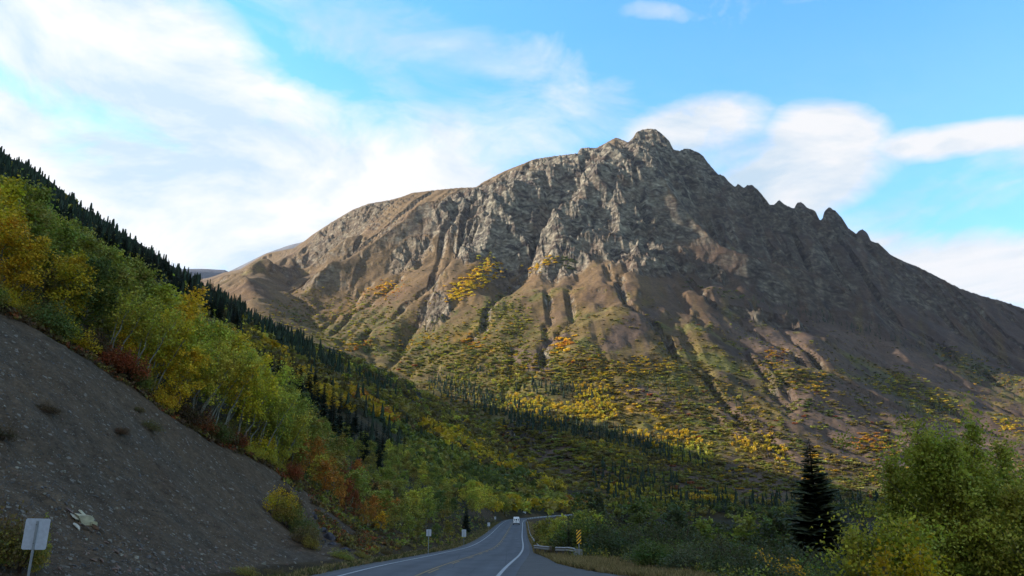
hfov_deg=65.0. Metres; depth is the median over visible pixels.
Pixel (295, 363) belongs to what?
poplar tree
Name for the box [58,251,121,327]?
aspen tree
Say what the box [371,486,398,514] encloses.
young poplar
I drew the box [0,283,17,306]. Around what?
understorey bush
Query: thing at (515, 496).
poplar tree
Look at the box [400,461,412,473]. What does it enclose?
young poplar
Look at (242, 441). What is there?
understorey bush
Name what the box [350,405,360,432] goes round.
spruce tree
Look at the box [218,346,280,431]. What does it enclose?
aspen tree
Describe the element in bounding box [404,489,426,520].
young poplar
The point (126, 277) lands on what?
aspen tree
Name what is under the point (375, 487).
young poplar
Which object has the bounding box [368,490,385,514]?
young poplar
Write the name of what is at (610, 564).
dry grass
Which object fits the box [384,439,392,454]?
poplar tree
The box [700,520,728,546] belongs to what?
young poplar
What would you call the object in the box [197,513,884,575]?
ground
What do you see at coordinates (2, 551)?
scree bush
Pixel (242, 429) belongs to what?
aspen tree
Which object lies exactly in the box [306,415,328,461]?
young poplar
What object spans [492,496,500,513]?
poplar tree
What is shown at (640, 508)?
young poplar
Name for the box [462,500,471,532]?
spruce tree
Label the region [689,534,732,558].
willow bush
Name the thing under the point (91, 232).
aspen tree
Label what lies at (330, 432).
young poplar
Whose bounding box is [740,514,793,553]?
young poplar
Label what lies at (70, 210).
spruce tree
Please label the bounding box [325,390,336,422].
spruce tree
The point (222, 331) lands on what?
aspen tree
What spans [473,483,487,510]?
poplar tree
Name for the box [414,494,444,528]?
young poplar
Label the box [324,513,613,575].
road
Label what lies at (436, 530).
young poplar
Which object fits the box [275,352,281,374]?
spruce tree
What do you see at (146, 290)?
aspen tree
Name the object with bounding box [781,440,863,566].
spruce tree
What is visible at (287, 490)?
scree bush
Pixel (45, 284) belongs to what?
aspen tree
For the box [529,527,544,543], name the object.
young poplar
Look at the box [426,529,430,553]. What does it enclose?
road sign
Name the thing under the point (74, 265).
aspen tree
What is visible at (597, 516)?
young poplar
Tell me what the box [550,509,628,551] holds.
willow bush
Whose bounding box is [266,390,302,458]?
aspen tree
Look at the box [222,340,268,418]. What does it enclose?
aspen tree
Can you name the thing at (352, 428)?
spruce tree
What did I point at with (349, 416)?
spruce tree
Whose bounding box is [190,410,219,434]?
understorey bush
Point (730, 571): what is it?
foliage
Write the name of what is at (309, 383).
spruce tree
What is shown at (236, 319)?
spruce tree
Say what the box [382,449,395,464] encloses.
young poplar
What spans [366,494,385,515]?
young poplar
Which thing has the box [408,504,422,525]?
young poplar
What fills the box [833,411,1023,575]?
poplar tree
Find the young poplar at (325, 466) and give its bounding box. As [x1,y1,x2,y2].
[307,459,343,492]
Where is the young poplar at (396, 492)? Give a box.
[389,487,401,499]
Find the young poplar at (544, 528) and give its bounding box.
[538,516,555,545]
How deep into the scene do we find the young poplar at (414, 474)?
238.71 m
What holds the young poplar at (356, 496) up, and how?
on the hillside
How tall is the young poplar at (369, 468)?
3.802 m
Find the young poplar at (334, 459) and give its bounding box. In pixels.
[322,456,336,489]
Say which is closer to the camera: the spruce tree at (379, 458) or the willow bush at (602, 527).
the willow bush at (602, 527)
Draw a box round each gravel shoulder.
[312,519,508,575]
[516,517,621,575]
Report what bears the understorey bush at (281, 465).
on the hillside
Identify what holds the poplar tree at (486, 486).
on the hillside
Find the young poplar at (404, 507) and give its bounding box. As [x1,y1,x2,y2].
[390,495,412,525]
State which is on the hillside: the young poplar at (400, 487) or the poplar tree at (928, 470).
the young poplar at (400, 487)
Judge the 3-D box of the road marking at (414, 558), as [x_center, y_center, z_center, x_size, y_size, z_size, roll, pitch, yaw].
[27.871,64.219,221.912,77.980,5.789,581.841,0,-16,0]
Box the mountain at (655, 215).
[201,129,1023,532]
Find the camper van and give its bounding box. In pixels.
[513,517,519,524]
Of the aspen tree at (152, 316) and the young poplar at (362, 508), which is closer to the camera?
the aspen tree at (152, 316)
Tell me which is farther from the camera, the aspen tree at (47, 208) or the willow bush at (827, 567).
the aspen tree at (47, 208)
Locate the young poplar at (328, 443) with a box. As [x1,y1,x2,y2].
[319,436,338,462]
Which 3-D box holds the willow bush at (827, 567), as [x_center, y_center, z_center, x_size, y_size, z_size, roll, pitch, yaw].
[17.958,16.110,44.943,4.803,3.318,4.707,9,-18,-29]
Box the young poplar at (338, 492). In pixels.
[332,474,348,509]
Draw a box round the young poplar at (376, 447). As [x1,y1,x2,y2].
[370,442,377,457]
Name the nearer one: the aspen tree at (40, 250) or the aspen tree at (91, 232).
the aspen tree at (40, 250)
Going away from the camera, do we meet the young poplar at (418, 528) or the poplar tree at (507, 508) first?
the young poplar at (418, 528)
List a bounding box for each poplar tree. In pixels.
[291,356,298,366]
[326,395,333,408]
[328,385,338,395]
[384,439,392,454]
[392,446,405,463]
[401,451,412,470]
[401,456,406,470]
[417,461,429,481]
[426,467,436,484]
[429,465,439,475]
[442,476,452,484]
[458,485,468,503]
[462,479,475,498]
[465,489,480,512]
[467,487,493,512]
[468,486,492,515]
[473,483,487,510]
[484,484,496,500]
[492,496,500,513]
[500,495,507,511]
[502,498,512,516]
[511,493,522,504]
[808,497,958,575]
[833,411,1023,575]
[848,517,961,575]
[871,441,918,562]
[873,467,934,567]
[913,413,993,572]
[929,412,1006,575]
[949,391,1009,575]
[960,471,1023,575]
[969,450,1023,564]
[983,422,1023,572]
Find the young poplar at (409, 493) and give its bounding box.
[404,488,418,510]
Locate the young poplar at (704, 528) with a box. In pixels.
[682,516,727,544]
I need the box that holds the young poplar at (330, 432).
[326,430,336,448]
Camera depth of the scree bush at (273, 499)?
64.73 m
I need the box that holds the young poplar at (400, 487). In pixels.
[390,478,409,506]
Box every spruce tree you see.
[56,203,61,220]
[63,204,72,220]
[130,243,136,258]
[167,268,172,283]
[209,297,214,317]
[216,302,221,317]
[218,304,222,320]
[234,312,239,330]
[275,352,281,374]
[286,354,293,391]
[295,364,305,396]
[305,366,314,405]
[310,386,317,417]
[312,370,317,385]
[314,379,321,415]
[318,379,328,421]
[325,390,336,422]
[331,400,340,443]
[334,389,344,436]
[343,413,350,450]
[347,409,350,433]
[349,413,354,447]
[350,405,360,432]
[358,418,363,452]
[359,428,370,461]
[373,421,378,454]
[374,433,383,467]
[379,429,386,459]
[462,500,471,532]
[565,516,571,552]
[621,497,627,525]
[692,492,699,521]
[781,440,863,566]
[858,494,869,534]
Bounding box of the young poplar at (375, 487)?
[365,478,380,499]
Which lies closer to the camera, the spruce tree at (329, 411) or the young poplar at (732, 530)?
the young poplar at (732, 530)
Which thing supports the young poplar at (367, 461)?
on the hillside
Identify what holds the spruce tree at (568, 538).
on the ground at (300, 565)
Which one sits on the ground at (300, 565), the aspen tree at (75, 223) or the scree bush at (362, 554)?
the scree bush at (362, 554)
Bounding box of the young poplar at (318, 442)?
[309,434,327,476]
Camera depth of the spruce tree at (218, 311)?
333.96 m
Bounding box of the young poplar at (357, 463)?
[352,460,367,474]
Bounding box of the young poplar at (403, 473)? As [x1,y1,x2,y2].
[394,469,412,485]
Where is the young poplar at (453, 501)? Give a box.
[444,496,460,517]
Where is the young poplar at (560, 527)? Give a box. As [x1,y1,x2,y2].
[551,520,566,543]
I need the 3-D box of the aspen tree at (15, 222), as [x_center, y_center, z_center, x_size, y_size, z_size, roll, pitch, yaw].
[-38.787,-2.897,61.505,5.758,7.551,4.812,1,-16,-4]
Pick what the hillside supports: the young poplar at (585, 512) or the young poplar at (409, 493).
the young poplar at (409, 493)
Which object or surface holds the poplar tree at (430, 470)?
on the hillside
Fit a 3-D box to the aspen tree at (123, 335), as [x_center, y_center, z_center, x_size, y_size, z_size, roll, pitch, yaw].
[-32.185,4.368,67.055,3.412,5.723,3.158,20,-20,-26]
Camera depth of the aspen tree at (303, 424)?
83.75 m
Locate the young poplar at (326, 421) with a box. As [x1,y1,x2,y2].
[319,416,331,435]
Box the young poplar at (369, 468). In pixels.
[363,466,373,476]
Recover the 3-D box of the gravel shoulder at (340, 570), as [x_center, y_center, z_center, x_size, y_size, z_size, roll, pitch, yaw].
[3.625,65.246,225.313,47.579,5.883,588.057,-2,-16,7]
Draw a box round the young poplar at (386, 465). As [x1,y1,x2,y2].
[381,459,395,470]
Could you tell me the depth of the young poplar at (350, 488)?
90.71 m
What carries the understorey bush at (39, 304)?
on the hillside
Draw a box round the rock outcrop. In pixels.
[312,512,350,551]
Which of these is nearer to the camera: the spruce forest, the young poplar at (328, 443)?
the young poplar at (328, 443)
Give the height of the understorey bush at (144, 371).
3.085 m
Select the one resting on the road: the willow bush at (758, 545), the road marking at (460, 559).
the road marking at (460, 559)
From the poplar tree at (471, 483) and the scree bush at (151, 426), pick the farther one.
the poplar tree at (471, 483)
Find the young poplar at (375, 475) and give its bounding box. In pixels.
[369,471,382,488]
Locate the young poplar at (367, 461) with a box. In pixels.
[360,455,372,471]
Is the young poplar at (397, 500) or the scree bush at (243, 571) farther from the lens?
the young poplar at (397, 500)
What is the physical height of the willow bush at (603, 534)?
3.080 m
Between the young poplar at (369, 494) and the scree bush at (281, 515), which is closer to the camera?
the scree bush at (281, 515)
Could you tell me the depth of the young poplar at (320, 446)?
107.98 m
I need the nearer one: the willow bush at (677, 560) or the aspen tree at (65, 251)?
the willow bush at (677, 560)
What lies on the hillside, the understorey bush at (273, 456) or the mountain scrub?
the understorey bush at (273, 456)
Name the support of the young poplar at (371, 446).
on the hillside
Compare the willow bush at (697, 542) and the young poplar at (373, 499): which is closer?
the willow bush at (697, 542)
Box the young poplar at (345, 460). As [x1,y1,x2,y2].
[338,448,349,470]
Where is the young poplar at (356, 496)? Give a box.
[350,488,363,520]
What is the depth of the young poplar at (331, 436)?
151.73 m
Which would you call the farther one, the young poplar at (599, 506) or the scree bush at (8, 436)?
the young poplar at (599, 506)
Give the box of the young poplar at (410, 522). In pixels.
[395,514,416,536]
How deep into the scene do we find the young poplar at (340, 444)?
132.00 m
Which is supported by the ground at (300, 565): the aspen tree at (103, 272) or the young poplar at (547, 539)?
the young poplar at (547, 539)
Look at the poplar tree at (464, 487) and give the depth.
248.88 m
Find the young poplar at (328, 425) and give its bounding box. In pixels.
[324,423,334,436]
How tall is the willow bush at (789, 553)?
3.872 m
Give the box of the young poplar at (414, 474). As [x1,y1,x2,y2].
[408,466,419,481]
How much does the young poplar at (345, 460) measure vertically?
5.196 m
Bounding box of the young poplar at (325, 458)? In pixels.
[304,453,336,483]
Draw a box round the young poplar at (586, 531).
[571,526,591,543]
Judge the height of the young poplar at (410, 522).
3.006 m
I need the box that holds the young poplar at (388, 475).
[381,468,397,483]
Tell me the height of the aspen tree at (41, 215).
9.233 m
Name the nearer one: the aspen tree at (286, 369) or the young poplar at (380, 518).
the aspen tree at (286, 369)
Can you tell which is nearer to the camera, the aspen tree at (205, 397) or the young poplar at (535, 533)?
the aspen tree at (205, 397)
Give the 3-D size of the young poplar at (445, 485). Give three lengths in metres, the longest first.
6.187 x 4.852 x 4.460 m
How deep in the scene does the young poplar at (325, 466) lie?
92.12 m
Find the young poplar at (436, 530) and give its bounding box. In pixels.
[429,523,442,540]
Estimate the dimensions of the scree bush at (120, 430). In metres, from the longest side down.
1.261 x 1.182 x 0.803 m
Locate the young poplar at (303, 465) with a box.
[288,446,309,471]
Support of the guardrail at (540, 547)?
on the ground at (300, 565)
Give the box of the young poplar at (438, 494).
[422,489,450,522]
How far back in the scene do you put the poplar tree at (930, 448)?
21.80 m
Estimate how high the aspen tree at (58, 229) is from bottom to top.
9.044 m
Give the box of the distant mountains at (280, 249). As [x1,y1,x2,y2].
[231,242,301,270]
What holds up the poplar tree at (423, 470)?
on the hillside
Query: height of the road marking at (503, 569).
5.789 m
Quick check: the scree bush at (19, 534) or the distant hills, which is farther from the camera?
the distant hills
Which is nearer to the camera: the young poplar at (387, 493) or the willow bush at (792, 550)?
the willow bush at (792, 550)
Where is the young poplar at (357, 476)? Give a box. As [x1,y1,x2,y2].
[337,468,375,508]
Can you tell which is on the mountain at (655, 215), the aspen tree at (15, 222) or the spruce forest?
the spruce forest
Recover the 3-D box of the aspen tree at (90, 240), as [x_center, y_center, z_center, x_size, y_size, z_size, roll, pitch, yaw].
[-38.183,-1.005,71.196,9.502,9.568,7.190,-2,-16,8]
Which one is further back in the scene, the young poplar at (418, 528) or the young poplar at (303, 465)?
the young poplar at (418, 528)
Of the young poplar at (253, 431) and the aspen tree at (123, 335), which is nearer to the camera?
the aspen tree at (123, 335)
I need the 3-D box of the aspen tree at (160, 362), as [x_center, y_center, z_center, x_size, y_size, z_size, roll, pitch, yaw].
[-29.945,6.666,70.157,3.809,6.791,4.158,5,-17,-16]
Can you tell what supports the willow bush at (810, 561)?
on the ground at (300, 565)
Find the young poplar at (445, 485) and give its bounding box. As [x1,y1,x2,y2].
[443,482,454,499]
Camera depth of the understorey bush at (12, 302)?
60.11 m
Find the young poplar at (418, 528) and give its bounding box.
[413,519,424,537]
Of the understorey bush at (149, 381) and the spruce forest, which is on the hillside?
the understorey bush at (149, 381)
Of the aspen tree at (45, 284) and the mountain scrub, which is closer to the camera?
the aspen tree at (45, 284)
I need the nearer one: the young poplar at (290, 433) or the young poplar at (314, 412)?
the young poplar at (290, 433)
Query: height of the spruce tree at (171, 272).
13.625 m
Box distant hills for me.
[182,269,227,278]
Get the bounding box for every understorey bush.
[0,275,41,311]
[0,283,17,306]
[4,288,24,307]
[13,300,43,322]
[19,293,53,321]
[19,293,84,339]
[45,310,82,341]
[62,324,101,353]
[65,324,114,356]
[94,339,136,372]
[111,347,151,381]
[126,364,148,387]
[142,366,158,392]
[152,384,182,411]
[168,396,211,425]
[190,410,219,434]
[203,411,241,443]
[207,418,233,443]
[229,429,249,447]
[238,433,267,459]
[250,430,276,457]
[263,444,277,463]
[274,457,288,473]
[283,457,305,479]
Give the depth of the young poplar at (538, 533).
87.71 m
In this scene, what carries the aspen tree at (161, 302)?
on the hillside
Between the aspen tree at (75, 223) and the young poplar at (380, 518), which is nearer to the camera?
the aspen tree at (75, 223)
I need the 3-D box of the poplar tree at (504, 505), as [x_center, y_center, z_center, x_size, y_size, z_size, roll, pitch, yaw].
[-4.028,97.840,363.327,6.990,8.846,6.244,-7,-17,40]
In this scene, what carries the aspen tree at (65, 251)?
on the hillside
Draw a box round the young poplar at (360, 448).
[354,439,365,458]
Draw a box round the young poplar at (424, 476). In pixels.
[418,473,427,484]
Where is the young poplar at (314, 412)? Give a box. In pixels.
[309,408,320,416]
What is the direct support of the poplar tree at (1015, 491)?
on the ground at (300, 565)
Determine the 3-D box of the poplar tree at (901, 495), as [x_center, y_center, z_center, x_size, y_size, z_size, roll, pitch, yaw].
[11.436,7.372,22.803,2.569,4.904,3.270,-11,-19,34]
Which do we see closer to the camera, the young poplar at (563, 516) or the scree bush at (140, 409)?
the scree bush at (140, 409)
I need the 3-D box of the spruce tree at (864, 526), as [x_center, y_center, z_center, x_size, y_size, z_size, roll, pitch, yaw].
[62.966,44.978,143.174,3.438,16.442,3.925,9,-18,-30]
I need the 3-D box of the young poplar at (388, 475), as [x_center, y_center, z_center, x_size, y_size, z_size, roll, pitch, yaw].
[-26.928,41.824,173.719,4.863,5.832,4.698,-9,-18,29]
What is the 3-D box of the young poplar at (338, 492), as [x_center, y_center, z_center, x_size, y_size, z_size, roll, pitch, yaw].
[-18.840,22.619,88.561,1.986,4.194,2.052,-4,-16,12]
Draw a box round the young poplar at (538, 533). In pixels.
[529,520,549,544]
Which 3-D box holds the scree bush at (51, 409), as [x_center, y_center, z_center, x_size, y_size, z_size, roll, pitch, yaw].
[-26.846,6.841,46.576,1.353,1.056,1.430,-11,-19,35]
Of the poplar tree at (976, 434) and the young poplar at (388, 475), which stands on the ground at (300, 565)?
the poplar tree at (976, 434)
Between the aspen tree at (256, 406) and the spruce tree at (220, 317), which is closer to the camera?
the aspen tree at (256, 406)
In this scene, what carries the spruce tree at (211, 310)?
on the hillside
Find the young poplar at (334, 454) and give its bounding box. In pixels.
[323,448,346,486]
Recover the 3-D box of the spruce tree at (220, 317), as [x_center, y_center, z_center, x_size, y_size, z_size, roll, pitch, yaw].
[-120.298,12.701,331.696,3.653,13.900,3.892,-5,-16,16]
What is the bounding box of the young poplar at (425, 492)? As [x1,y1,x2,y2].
[415,486,435,511]
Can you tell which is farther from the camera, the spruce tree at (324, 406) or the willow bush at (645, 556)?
the spruce tree at (324, 406)
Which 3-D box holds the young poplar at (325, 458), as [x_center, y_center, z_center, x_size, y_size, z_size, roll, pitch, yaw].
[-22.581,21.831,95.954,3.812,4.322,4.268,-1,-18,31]
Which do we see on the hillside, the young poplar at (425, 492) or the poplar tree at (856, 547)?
the young poplar at (425, 492)
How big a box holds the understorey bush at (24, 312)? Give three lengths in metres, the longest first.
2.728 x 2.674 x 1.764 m
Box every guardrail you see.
[526,514,571,521]
[527,521,538,544]
[534,545,551,551]
[555,547,576,553]
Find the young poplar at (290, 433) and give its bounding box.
[248,411,312,459]
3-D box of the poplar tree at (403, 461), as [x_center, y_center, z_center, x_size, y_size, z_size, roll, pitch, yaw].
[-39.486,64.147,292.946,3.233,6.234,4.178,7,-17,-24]
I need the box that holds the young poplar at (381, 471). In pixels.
[373,467,390,485]
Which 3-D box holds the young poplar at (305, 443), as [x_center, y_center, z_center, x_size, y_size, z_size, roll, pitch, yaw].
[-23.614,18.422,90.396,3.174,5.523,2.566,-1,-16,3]
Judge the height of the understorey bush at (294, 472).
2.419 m
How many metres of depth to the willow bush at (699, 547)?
40.71 m
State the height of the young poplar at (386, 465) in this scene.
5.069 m
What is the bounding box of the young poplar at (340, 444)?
[327,436,349,468]
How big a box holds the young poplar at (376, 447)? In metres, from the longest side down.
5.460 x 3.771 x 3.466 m
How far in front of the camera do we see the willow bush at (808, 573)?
38.84 m
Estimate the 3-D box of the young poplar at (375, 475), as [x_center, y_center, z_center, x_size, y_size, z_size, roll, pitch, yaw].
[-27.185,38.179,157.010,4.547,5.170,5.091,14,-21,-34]
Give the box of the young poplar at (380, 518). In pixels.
[372,510,389,530]
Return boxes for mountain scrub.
[253,252,1023,501]
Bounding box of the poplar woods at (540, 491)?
[0,161,887,557]
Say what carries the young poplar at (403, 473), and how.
on the hillside
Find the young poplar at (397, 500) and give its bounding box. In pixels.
[388,497,401,516]
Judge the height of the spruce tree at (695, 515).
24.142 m
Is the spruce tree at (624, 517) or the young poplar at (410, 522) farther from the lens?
the spruce tree at (624, 517)
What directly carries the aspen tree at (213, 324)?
on the hillside
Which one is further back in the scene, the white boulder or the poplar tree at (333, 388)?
the poplar tree at (333, 388)
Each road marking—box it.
[339,522,503,575]
[415,522,512,575]
[496,522,523,575]
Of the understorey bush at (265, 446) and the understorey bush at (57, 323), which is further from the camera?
the understorey bush at (265, 446)
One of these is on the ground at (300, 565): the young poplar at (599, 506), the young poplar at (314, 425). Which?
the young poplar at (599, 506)
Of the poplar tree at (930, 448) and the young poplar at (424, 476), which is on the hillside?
the young poplar at (424, 476)
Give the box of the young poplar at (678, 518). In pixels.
[658,504,712,543]
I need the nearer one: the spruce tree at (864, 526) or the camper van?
the spruce tree at (864, 526)
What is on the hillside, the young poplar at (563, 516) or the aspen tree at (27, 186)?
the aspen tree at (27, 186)
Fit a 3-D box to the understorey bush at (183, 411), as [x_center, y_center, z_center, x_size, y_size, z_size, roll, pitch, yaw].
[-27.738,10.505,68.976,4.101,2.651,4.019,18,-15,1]
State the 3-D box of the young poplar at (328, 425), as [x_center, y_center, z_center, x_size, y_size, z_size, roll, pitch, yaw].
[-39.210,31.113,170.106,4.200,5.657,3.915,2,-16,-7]
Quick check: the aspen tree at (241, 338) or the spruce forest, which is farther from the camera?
the spruce forest
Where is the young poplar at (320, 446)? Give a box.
[305,429,335,467]
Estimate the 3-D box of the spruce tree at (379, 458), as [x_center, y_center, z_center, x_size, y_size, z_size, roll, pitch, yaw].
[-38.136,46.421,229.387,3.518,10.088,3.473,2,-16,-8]
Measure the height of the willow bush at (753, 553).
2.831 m
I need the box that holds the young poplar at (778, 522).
[753,509,796,553]
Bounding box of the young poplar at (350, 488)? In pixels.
[340,475,356,513]
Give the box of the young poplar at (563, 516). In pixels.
[550,513,569,534]
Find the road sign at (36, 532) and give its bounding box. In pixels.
[21,518,50,575]
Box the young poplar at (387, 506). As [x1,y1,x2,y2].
[378,496,393,517]
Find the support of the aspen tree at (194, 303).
on the hillside
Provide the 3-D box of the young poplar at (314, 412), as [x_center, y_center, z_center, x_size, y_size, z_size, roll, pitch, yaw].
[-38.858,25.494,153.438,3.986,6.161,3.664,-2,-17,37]
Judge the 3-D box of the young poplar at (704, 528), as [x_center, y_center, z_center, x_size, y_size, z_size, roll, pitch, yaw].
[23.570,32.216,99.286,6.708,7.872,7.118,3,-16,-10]
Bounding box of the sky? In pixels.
[0,0,1023,308]
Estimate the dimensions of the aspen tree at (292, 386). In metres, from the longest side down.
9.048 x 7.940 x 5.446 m
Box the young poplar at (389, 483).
[379,479,396,498]
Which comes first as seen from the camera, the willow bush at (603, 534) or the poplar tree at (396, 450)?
the willow bush at (603, 534)
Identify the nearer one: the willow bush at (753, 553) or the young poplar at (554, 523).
the willow bush at (753, 553)
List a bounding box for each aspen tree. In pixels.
[0,168,70,253]
[0,175,38,257]
[0,187,20,260]
[0,205,47,284]
[0,234,70,305]
[1,192,64,286]
[2,201,92,297]
[9,186,68,283]
[21,265,66,307]
[24,225,90,301]
[25,215,79,294]
[31,227,117,318]
[33,204,59,253]
[37,245,103,316]
[56,226,107,295]
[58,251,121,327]
[70,234,138,330]
[70,257,151,345]
[71,217,84,255]
[90,249,166,341]
[91,248,146,337]
[107,285,160,352]
[109,310,146,353]
[116,274,210,364]
[120,264,167,358]
[121,323,177,371]
[129,283,175,342]
[130,300,188,369]
[145,300,197,394]
[148,332,193,394]
[149,285,218,388]
[159,337,216,411]
[160,310,222,397]
[172,318,225,390]
[175,310,238,408]
[188,323,266,419]
[188,336,234,412]
[191,344,244,418]
[201,334,253,426]
[203,321,265,390]
[213,354,261,436]
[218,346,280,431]
[220,399,253,434]
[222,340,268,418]
[223,348,266,424]
[227,355,296,445]
[233,361,282,442]
[243,370,284,445]
[251,384,294,431]
[253,415,282,445]
[257,383,301,456]
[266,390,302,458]
[273,420,303,467]
[274,373,306,405]
[278,407,312,462]
[287,397,313,464]
[294,390,323,423]
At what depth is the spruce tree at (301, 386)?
224.26 m
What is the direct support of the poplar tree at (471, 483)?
on the hillside
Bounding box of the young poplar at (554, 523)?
[540,517,570,546]
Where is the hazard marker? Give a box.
[576,530,580,554]
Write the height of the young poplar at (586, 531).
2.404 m
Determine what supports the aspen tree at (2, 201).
on the hillside
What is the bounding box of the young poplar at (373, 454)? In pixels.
[370,452,376,463]
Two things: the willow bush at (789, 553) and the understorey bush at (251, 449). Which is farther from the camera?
the understorey bush at (251, 449)
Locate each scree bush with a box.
[0,423,19,441]
[0,500,39,568]
[0,512,52,568]
[3,527,52,572]
[35,401,62,414]
[114,426,130,435]
[134,406,145,412]
[141,420,165,431]
[229,565,259,575]
[262,481,297,516]
[270,493,305,527]
[280,486,292,495]
[283,492,305,512]
[284,505,322,533]
[289,521,324,544]
[301,532,321,550]
[327,547,355,560]
[351,549,371,558]
[380,546,393,555]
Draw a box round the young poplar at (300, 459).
[279,424,314,465]
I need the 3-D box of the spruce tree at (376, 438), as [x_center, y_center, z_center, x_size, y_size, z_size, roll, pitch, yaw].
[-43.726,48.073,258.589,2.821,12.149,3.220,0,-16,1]
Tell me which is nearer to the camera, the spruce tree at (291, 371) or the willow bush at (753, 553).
the willow bush at (753, 553)
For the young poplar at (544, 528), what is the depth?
82.57 m
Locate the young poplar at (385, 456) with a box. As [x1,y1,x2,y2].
[381,452,387,463]
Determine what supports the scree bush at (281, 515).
on the hillside
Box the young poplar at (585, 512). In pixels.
[574,508,598,526]
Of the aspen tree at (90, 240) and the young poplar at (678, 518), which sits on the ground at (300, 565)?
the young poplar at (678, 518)
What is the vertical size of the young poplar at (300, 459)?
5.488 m
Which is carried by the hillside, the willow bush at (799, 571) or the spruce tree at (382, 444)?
the spruce tree at (382, 444)
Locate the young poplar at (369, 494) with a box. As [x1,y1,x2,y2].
[357,474,375,508]
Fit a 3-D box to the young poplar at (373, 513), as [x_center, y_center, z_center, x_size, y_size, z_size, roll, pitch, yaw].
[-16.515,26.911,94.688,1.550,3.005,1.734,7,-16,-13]
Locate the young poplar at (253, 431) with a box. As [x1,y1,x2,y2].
[240,396,264,446]
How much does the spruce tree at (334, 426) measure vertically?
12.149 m
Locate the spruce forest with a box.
[0,146,1022,509]
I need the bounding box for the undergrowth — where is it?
[0,276,494,555]
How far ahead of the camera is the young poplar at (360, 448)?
213.58 m
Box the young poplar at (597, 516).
[590,515,611,525]
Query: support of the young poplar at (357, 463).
on the hillside
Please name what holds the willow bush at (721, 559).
on the ground at (300, 565)
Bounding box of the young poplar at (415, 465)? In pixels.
[409,464,421,478]
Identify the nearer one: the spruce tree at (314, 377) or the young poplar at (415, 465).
the young poplar at (415, 465)
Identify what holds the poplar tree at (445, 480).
on the hillside
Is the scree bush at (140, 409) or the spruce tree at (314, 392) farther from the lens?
the spruce tree at (314, 392)
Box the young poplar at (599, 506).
[576,485,620,530]
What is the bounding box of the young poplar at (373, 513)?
[366,503,377,523]
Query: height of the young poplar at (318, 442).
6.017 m
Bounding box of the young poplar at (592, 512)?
[586,510,597,522]
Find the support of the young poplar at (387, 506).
on the hillside
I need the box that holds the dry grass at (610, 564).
[247,513,724,575]
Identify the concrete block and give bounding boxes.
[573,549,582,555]
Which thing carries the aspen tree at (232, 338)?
on the hillside
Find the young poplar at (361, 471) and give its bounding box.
[348,466,371,502]
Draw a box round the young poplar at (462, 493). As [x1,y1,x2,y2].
[457,488,467,501]
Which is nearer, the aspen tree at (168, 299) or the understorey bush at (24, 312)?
the understorey bush at (24, 312)
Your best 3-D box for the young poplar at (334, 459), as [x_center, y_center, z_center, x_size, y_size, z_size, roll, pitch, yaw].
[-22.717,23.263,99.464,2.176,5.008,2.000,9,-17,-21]
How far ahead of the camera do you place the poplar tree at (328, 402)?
341.91 m
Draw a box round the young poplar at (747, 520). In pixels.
[712,509,764,546]
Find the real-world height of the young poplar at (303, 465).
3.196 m
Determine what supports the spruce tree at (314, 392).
on the hillside
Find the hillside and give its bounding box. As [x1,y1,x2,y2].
[0,159,585,575]
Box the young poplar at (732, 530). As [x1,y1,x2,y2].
[716,521,743,544]
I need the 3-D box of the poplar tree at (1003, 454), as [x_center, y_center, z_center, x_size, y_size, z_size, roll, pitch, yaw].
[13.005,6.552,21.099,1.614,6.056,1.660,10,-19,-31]
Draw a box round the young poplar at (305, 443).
[293,433,318,468]
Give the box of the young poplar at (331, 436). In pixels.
[327,434,337,450]
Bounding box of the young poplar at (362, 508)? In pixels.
[357,499,368,523]
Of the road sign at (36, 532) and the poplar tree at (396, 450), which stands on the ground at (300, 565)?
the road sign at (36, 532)
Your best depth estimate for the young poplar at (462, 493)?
242.31 m
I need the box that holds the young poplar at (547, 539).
[540,536,551,547]
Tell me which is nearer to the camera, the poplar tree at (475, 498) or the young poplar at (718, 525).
the young poplar at (718, 525)
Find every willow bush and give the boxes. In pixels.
[542,506,620,552]
[545,546,559,553]
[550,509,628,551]
[573,520,641,556]
[588,513,623,535]
[591,521,612,549]
[619,540,665,565]
[631,530,673,568]
[655,534,712,572]
[655,535,707,566]
[667,533,715,568]
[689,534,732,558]
[702,544,735,571]
[709,540,797,575]
[727,542,772,561]
[729,536,773,555]
[754,533,833,572]
[754,545,798,571]
[755,548,810,575]
[767,541,818,562]
[778,547,839,573]
[785,542,830,568]
[787,561,813,575]
[788,560,842,575]
[792,546,844,575]
[805,545,857,575]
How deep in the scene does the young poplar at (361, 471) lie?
116.39 m
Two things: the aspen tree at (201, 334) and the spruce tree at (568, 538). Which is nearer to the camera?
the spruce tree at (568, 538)
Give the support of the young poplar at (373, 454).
on the hillside
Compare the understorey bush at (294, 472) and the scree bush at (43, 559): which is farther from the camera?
the understorey bush at (294, 472)
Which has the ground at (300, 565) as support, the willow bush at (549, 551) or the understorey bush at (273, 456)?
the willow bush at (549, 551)
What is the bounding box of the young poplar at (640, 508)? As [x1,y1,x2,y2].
[610,495,677,538]
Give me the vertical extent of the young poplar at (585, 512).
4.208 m
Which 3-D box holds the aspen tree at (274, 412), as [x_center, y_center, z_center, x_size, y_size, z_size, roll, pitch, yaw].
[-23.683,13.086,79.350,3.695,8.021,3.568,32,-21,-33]
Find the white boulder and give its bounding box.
[66,507,103,532]
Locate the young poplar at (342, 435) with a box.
[338,432,347,447]
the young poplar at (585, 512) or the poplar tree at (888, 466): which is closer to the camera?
the poplar tree at (888, 466)
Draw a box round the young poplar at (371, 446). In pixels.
[367,441,376,455]

